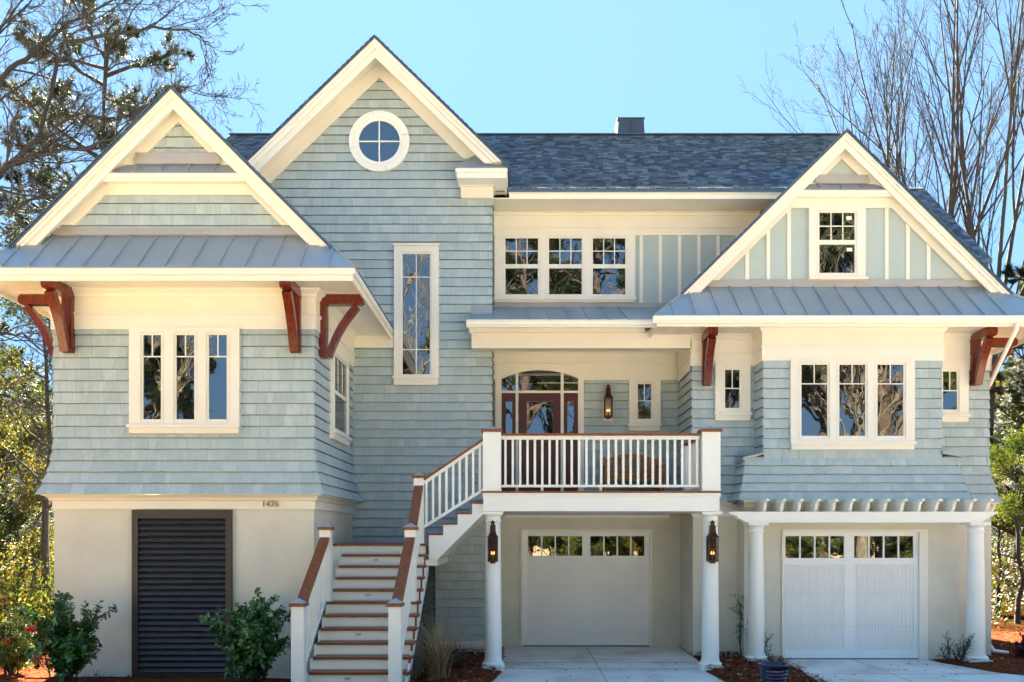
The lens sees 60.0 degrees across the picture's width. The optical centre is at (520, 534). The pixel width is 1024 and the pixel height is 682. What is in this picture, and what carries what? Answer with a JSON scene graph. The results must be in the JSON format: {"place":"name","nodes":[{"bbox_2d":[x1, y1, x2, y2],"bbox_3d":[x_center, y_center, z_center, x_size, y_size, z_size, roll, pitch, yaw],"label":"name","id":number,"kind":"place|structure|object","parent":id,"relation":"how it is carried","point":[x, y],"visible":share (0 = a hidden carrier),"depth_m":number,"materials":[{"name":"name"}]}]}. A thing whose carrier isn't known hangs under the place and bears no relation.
{"place":"outdoors","nodes":[
{"label":"outdoors","id":0,"kind":"place"},
{"bbox_2d":[0,562,53,633],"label":"forest floor","id":1,"kind":"structure","parent":0,"point":[5,603],"depth_m":29.71,"materials":[{"name":"green plant"}]},
{"bbox_2d":[0,320,39,537],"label":"pine tree","id":2,"kind":"object","parent":1,"relation":"on","point":[2,325],"visible":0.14,"depth_m":30.39,"materials":[{"name":"green plant"}]},
{"bbox_2d":[0,215,53,612],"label":"woodland tree","id":3,"kind":"object","parent":1,"relation":"on","point":[45,521],"visible":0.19,"depth_m":20.83,"materials":[{"name":"green plant"}]},
{"bbox_2d":[0,414,53,597],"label":"woodland tree","id":4,"kind":"object","parent":1,"relation":"on","point":[9,521],"visible":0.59,"depth_m":23.51,"materials":[{"name":"green plant"}]},
{"bbox_2d":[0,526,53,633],"bbox_3d":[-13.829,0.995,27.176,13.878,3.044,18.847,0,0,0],"label":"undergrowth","id":5,"kind":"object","parent":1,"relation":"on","point":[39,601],"visible":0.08,"depth_m":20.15,"materials":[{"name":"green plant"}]},
{"bbox_2d":[0,357,53,612],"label":"woodland tree","id":6,"kind":"object","parent":1,"relation":"on","point":[38,523],"visible":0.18,"depth_m":24.93,"materials":[{"name":"green plant"}]},
{"bbox_2d":[0,387,53,597],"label":"woodland tree","id":7,"kind":"object","parent":1,"relation":"on","point":[1,487],"visible":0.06,"depth_m":30.48,"materials":[{"name":"green plant"}]},
{"bbox_2d":[0,375,54,587],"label":"woodland tree","id":8,"kind":"object","parent":1,"relation":"on","point":[20,397],"visible":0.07,"depth_m":36.92,"materials":[{"name":"green plant"}]},
{"bbox_2d":[4,380,51,579],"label":"pine tree","id":9,"kind":"object","parent":1,"relation":"on","point":[14,442],"visible":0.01,"depth_m":41.94,"materials":[{"name":"green plant"}]},
{"bbox_2d":[0,0,196,231],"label":"pine tree","id":10,"kind":"object","parent":1,"relation":"on","point":[120,54],"visible":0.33,"depth_m":22.86,"materials":[{"name":"green plant"}]},
{"bbox_2d":[0,0,270,519],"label":"oak tree","id":11,"kind":"object","parent":1,"relation":"on","point":[20,157],"visible":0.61,"depth_m":19.04,"materials":[{"name":"green plant"}]},
{"bbox_2d":[72,670,123,681],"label":"ornamental grass","id":12,"kind":"object","parent":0,"point":[96,680],"depth_m":12.30,"materials":[{"name":"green plant"}]},
{"bbox_2d":[212,673,245,681],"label":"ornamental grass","id":13,"kind":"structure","parent":0,"point":[233,680],"depth_m":12.36,"materials":[{"name":"green plant"}]},
{"bbox_2d":[376,601,494,679],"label":"ornamental grass","id":14,"kind":"object","parent":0,"point":[436,666],"depth_m":13.12,"materials":[{"name":"brown plant"}]},
{"bbox_2d":[4,538,1018,681],"bbox_3d":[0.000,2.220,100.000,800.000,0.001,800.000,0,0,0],"label":"ground","id":15,"kind":"structure","parent":0,"point":[422,668],"depth_m":17.27,"materials":[{"name":"grey concrete"}]},
{"bbox_2d":[0,655,290,681],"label":"mulch bed","id":16,"kind":"object","parent":15,"relation":"on","point":[28,674],"visible":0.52,"depth_m":13.20,"materials":[{"name":"brown wood"}]},
{"bbox_2d":[0,604,37,675],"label":"lime bush","id":17,"kind":"object","parent":16,"relation":"on","point":[13,658],"visible":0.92,"depth_m":13.51,"materials":[{"name":"green plant"}]},
{"bbox_2d":[7,603,49,656],"bbox_3d":[-8.584,1.720,15.486,1.098,1.008,0.650,0,0,35],"label":"lime bush","id":18,"kind":"object","parent":16,"relation":"on","point":[28,625],"visible":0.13,"depth_m":15.36,"materials":[{"name":"green plant"}]},
{"bbox_2d":[17,590,117,681],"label":"camellia bush","id":19,"kind":"object","parent":16,"relation":"on","point":[67,646],"visible":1,"depth_m":12.52,"materials":[{"name":"green plant"}]},
{"bbox_2d":[25,626,36,632],"bbox_3d":[-6.783,1.361,12.289,0.160,0.182,0.133,0,0,0],"label":"red flower","id":20,"kind":"object","parent":19,"relation":"attached to","point":[32,629],"visible":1,"depth_m":12.29,"materials":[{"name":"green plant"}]},
{"bbox_2d":[199,587,290,681],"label":"camellia bush","id":21,"kind":"object","parent":16,"relation":"on","point":[253,646],"visible":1,"depth_m":12.54,"materials":[{"name":"green plant"}]},
{"bbox_2d":[2,627,1023,681],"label":"pine straw","id":22,"kind":"object","parent":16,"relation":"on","point":[807,679],"visible":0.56,"depth_m":14.04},
{"bbox_2d":[415,651,500,681],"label":"mulch bed","id":23,"kind":"object","parent":15,"relation":"on","point":[451,672],"visible":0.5,"depth_m":13.80,"materials":[{"name":"brown wood"}]},
{"bbox_2d":[441,631,474,668],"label":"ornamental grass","id":24,"kind":"object","parent":23,"relation":"on","point":[455,664],"depth_m":14.37,"materials":[{"name":"green plant"}]},
{"bbox_2d":[0,34,1023,681],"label":"house","id":25,"kind":"structure","parent":15,"relation":"on","point":[358,340],"depth_m":15.63,"materials":[{"name":"paint"}]},
{"bbox_2d":[132,510,232,676],"bbox_3d":[-5.139,0.904,13.490,1.508,2.553,0.080,0,0,0],"label":"louver door","id":26,"kind":"structure","parent":25,"relation":"in","point":[182,560],"depth_m":13.47,"materials":[{"name":"black metal"}]},
{"bbox_2d":[126,327,240,433],"bbox_3d":[-5.106,-2.339,13.470,1.697,1.608,0.139,0,0,0],"label":"window","id":27,"kind":"structure","parent":25,"relation":"in","point":[183,380],"depth_m":13.46,"materials":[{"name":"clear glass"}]},
{"bbox_2d":[328,349,351,446],"bbox_3d":[-3.097,-2.350,15.270,0.139,1.540,1.420,0,0,0],"label":"window","id":28,"kind":"structure","parent":25,"relation":"in","point":[339,365],"depth_m":15.23,"materials":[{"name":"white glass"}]},
{"bbox_2d":[349,111,409,172],"bbox_3d":[-2.641,-7.349,16.601,1.131,1.131,0.078,0,0,0],"label":"round window","id":29,"kind":"structure","parent":25,"relation":"in","point":[378,140],"depth_m":16.59,"materials":[{"name":"white paint"}]},
{"bbox_2d":[392,243,439,385],"bbox_3d":[-1.949,-4.111,16.590,0.881,2.634,0.139,0,0,0],"label":"window","id":30,"kind":"structure","parent":25,"relation":"in","point":[416,265],"depth_m":16.59,"materials":[{"name":"white glass"}]},
{"bbox_2d":[487,520,497,563],"bbox_3d":[-0.445,0.119,14.256,0.195,0.694,0.196,0,0,0],"label":"gas lantern","id":31,"kind":"object","parent":25,"relation":"attached to","point":[492,536],"visible":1,"depth_m":14.23,"materials":[{"name":"orange metal"}]},
{"bbox_2d":[493,233,636,302],"bbox_3d":[0.877,-5.266,17.551,2.823,1.359,0.139,0,0,0],"label":"window","id":32,"kind":"structure","parent":25,"relation":"in","point":[530,267],"depth_m":17.55,"materials":[{"name":"clear glass"}]},
{"bbox_2d":[521,529,651,645],"bbox_3d":[1.290,1.050,17.455,2.575,2.293,0.130,0,0,0],"label":"garage door","id":33,"kind":"structure","parent":25,"relation":"in","point":[580,587],"depth_m":17.46,"materials":[{"name":"paint"}]},
{"bbox_2d":[603,384,612,420],"bbox_3d":[1.728,-2.602,17.487,0.192,0.718,0.193,0,0,0],"label":"gas lantern","id":34,"kind":"object","parent":25,"relation":"attached to","point":[607,406],"visible":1,"depth_m":17.55,"materials":[{"name":"orange metal"}]},
{"bbox_2d":[602,454,664,490],"bbox_3d":[2.179,-1.140,17.220,1.162,0.885,0.580,0,0,0],"label":"garden bench","id":35,"kind":"object","parent":25,"relation":"on","point":[619,473],"visible":0.54,"depth_m":17.45,"materials":[{"name":"brown wood"}]},
{"bbox_2d":[627,377,661,430],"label":"window","id":36,"kind":"structure","parent":25,"relation":"in","point":[644,392],"depth_m":17.53,"materials":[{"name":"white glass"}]},
{"bbox_2d":[706,520,718,563],"bbox_3d":[3.083,0.119,14.256,0.195,0.694,0.196,0,0,0],"label":"gas lantern","id":37,"kind":"object","parent":25,"relation":"attached to","point":[712,547],"visible":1,"depth_m":14.25,"materials":[{"name":"brown metal"}]},
{"bbox_2d":[714,361,751,420],"bbox_3d":[3.855,-2.607,16.131,0.676,1.072,0.139,0,0,0],"label":"window","id":38,"kind":"structure","parent":25,"relation":"in","point":[732,380],"depth_m":16.11,"materials":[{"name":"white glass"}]},
{"bbox_2d":[808,207,868,279],"bbox_3d":[5.768,-5.278,16.131,1.063,1.314,0.139,0,0,0],"label":"window","id":39,"kind":"structure","parent":25,"relation":"in","point":[836,235],"depth_m":16.13,"materials":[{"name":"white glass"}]},
{"bbox_2d":[789,359,916,449],"bbox_3d":[5.816,-2.279,15.550,2.195,1.582,0.139,0,0,0],"label":"window","id":40,"kind":"structure","parent":25,"relation":"in","point":[836,404],"depth_m":15.54,"materials":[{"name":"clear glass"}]},
{"bbox_2d":[782,529,927,659],"bbox_3d":[5.870,1.053,15.635,2.560,2.286,0.130,0,0,0],"label":"garage door","id":41,"kind":"structure","parent":25,"relation":"in","point":[847,593],"depth_m":15.64,"materials":[{"name":"paint"}]},
{"bbox_2d":[942,363,970,421],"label":"window","id":42,"kind":"structure","parent":25,"relation":"in","point":[955,380],"depth_m":16.11,"materials":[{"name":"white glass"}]},
{"bbox_2d":[693,655,818,681],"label":"mulch bed","id":43,"kind":"object","parent":15,"relation":"on","point":[726,678],"visible":0.43,"depth_m":13.94,"materials":[{"name":"brown wood"}]},
{"bbox_2d":[729,594,747,655],"bbox_3d":[3.994,1.639,15.762,0.514,1.167,0.624,0,0,0],"label":"climbing shrub","id":44,"kind":"object","parent":43,"relation":"on","point":[739,624],"visible":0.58,"depth_m":15.73,"materials":[{"name":"green plant"}]},
{"bbox_2d":[764,632,774,654],"bbox_3d":[4.271,1.922,15.185,0.205,0.600,0.310,0,0,38],"label":"rose twig","id":45,"kind":"object","parent":43,"relation":"on","point":[766,644],"visible":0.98,"depth_m":15.15,"materials":[{"name":"grey plant"}]},
{"bbox_2d":[757,661,789,681],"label":"plant pot","id":46,"kind":"object","parent":43,"relation":"on","point":[773,671],"visible":1,"depth_m":11.96,"materials":[{"name":"blue ceramic"}]},
{"bbox_2d":[932,632,1023,674],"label":"mulch bed","id":47,"kind":"object","parent":15,"relation":"on","point":[999,661],"visible":0.41,"depth_m":15.19,"materials":[{"name":"brown wood"}]},
{"bbox_2d":[938,630,974,665],"bbox_3d":[7.460,1.935,15.079,0.424,0.582,0.603,0,0,-31],"label":"bare shrub","id":48,"kind":"object","parent":47,"relation":"on","point":[964,649],"visible":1,"depth_m":15.11,"materials":[{"name":"grey plant"}]},
{"bbox_2d":[1012,632,1023,656],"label":"wine shrub","id":49,"kind":"object","parent":47,"relation":"on","point":[1019,651],"visible":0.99,"depth_m":15.50,"materials":[{"name":"plant"}]},
{"bbox_2d":[0,0,1023,537],"label":"sky","id":50,"kind":"structure","parent":0,"point":[502,66],"materials":[{"name":"blue"}]},
{"bbox_2d":[492,647,1023,681],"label":"driveway","id":51,"kind":"structure","parent":0,"point":[839,670],"depth_m":14.56,"materials":[{"name":"concrete"}]},
{"bbox_2d":[505,648,911,681],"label":"driveway joint","id":52,"kind":"object","parent":51,"relation":"on","point":[623,668],"visible":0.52,"depth_m":14.55,"materials":[{"name":"grey concrete"}]},
{"bbox_2d":[505,660,957,681],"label":"fallen leaves","id":53,"kind":"object","parent":51,"relation":"on","point":[675,663],"visible":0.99,"depth_m":14.62,"materials":[{"name":"brown plant"}]},
{"bbox_2d":[991,562,1023,631],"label":"forest floor","id":54,"kind":"structure","parent":0,"point":[1007,627],"depth_m":22.81,"materials":[{"name":"brown plant"}]},
{"bbox_2d":[738,0,955,197],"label":"bare tree","id":55,"kind":"object","parent":54,"relation":"on","point":[898,166],"visible":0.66,"depth_m":27.90,"materials":[{"name":"grey plant"}]},
{"bbox_2d":[779,0,1023,236],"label":"bare tree","id":56,"kind":"object","parent":54,"relation":"on","point":[950,203],"visible":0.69,"depth_m":25.20,"materials":[{"name":"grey plant"}]},
{"bbox_2d":[880,0,1023,470],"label":"bare tree","id":57,"kind":"object","parent":54,"relation":"on","point":[968,220],"visible":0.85,"depth_m":24.72,"materials":[{"name":"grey plant"}]},
{"bbox_2d":[991,381,1016,597],"bbox_3d":[16.671,-1.560,30.205,4.921,7.726,3.858,0,0,-9],"label":"woodland tree","id":58,"kind":"object","parent":54,"relation":"on","point":[999,396],"visible":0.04,"depth_m":30.21,"materials":[{"name":"green plant"}]},
{"bbox_2d":[988,262,1023,537],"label":"pine tree","id":59,"kind":"object","parent":54,"relation":"on","point":[1017,377],"visible":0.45,"depth_m":24.24,"materials":[{"name":"green plant"}]},
{"bbox_2d":[989,424,1023,623],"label":"woodland tree","id":60,"kind":"object","parent":54,"relation":"on","point":[1006,462],"visible":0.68,"depth_m":21.90,"materials":[{"name":"green plant"}]},
{"bbox_2d":[991,465,1023,612],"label":"woodland tree","id":61,"kind":"object","parent":54,"relation":"on","point":[999,533],"visible":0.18,"depth_m":24.91,"materials":[{"name":"green plant"}]},
{"bbox_2d":[991,536,1023,629],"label":"undergrowth","id":62,"kind":"object","parent":54,"relation":"on","point":[1005,599],"visible":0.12,"depth_m":23.50,"materials":[{"name":"green plant"}]},
{"bbox_2d":[991,394,1023,558],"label":"woodland tree","id":63,"kind":"object","parent":54,"relation":"on","point":[1017,419],"visible":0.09,"depth_m":26.46,"materials":[{"name":"green plant"}]},
{"bbox_2d":[992,266,1023,475],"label":"pine tree","id":64,"kind":"object","parent":54,"relation":"on","point":[1009,359],"visible":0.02,"depth_m":30.31,"materials":[{"name":"green plant"}]},
{"bbox_2d":[994,355,1021,583],"bbox_3d":[22.051,-2.958,40.476,4.384,10.545,4.890,0,0,37],"label":"woodland tree","id":65,"kind":"object","parent":54,"relation":"on","point":[1000,445],"depth_m":39.94,"materials":[{"name":"green plant"}]},
{"bbox_2d":[994,281,1023,590],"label":"pine tree","id":66,"kind":"object","parent":54,"relation":"on","point":[1005,367],"visible":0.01,"depth_m":32.85,"materials":[{"name":"green plant"}]}
]}

